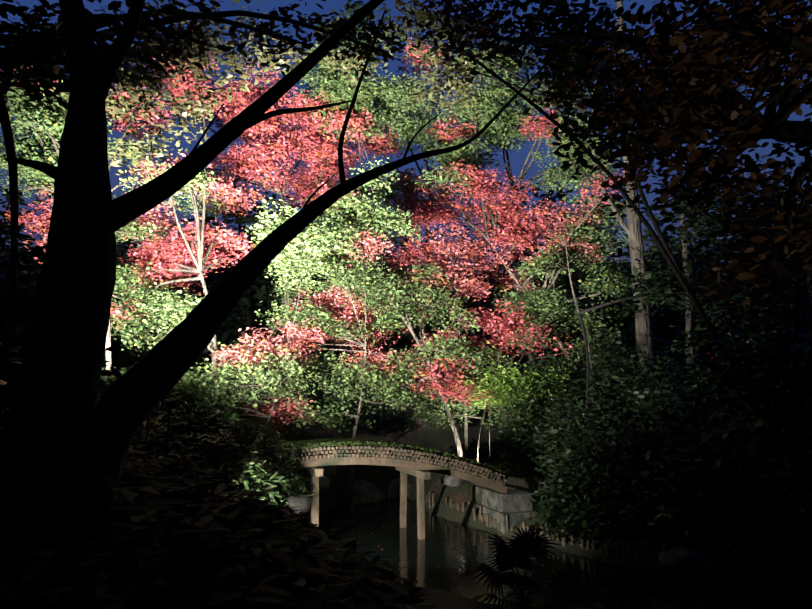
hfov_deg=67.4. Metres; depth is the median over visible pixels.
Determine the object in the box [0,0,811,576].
dark tree
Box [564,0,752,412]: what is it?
tall tree trunks
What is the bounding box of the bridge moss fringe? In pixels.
[249,437,507,475]
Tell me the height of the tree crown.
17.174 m
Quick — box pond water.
[319,498,811,608]
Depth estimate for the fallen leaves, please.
10.65 m
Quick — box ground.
[127,359,811,608]
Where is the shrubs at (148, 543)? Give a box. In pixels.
[0,408,811,608]
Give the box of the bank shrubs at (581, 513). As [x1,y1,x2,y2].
[0,328,811,567]
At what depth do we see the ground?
13.66 m
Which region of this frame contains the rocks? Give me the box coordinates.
[283,465,709,573]
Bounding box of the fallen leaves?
[244,419,800,607]
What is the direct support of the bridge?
on the ground
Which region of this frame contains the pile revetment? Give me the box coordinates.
[425,492,811,578]
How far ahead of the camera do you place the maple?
16.01 m
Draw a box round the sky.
[0,0,811,361]
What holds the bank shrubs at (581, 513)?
on the ground
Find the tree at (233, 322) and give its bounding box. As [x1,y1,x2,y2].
[0,115,811,394]
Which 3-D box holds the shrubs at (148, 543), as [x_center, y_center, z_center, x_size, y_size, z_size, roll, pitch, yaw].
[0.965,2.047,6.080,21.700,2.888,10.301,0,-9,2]
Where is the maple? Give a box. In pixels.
[0,29,628,513]
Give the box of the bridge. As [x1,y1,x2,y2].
[247,439,537,539]
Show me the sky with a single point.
(517, 159)
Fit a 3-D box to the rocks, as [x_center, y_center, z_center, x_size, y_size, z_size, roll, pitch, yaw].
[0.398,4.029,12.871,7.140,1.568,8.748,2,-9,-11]
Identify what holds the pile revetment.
on the ground
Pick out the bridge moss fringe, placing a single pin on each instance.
(396, 445)
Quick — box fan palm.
[465,524,592,608]
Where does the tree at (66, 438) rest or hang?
on the ground
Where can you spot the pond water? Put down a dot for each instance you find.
(402, 547)
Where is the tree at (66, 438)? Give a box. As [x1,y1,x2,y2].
[0,0,550,530]
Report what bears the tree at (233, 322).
on the ground
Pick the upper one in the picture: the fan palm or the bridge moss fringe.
the bridge moss fringe

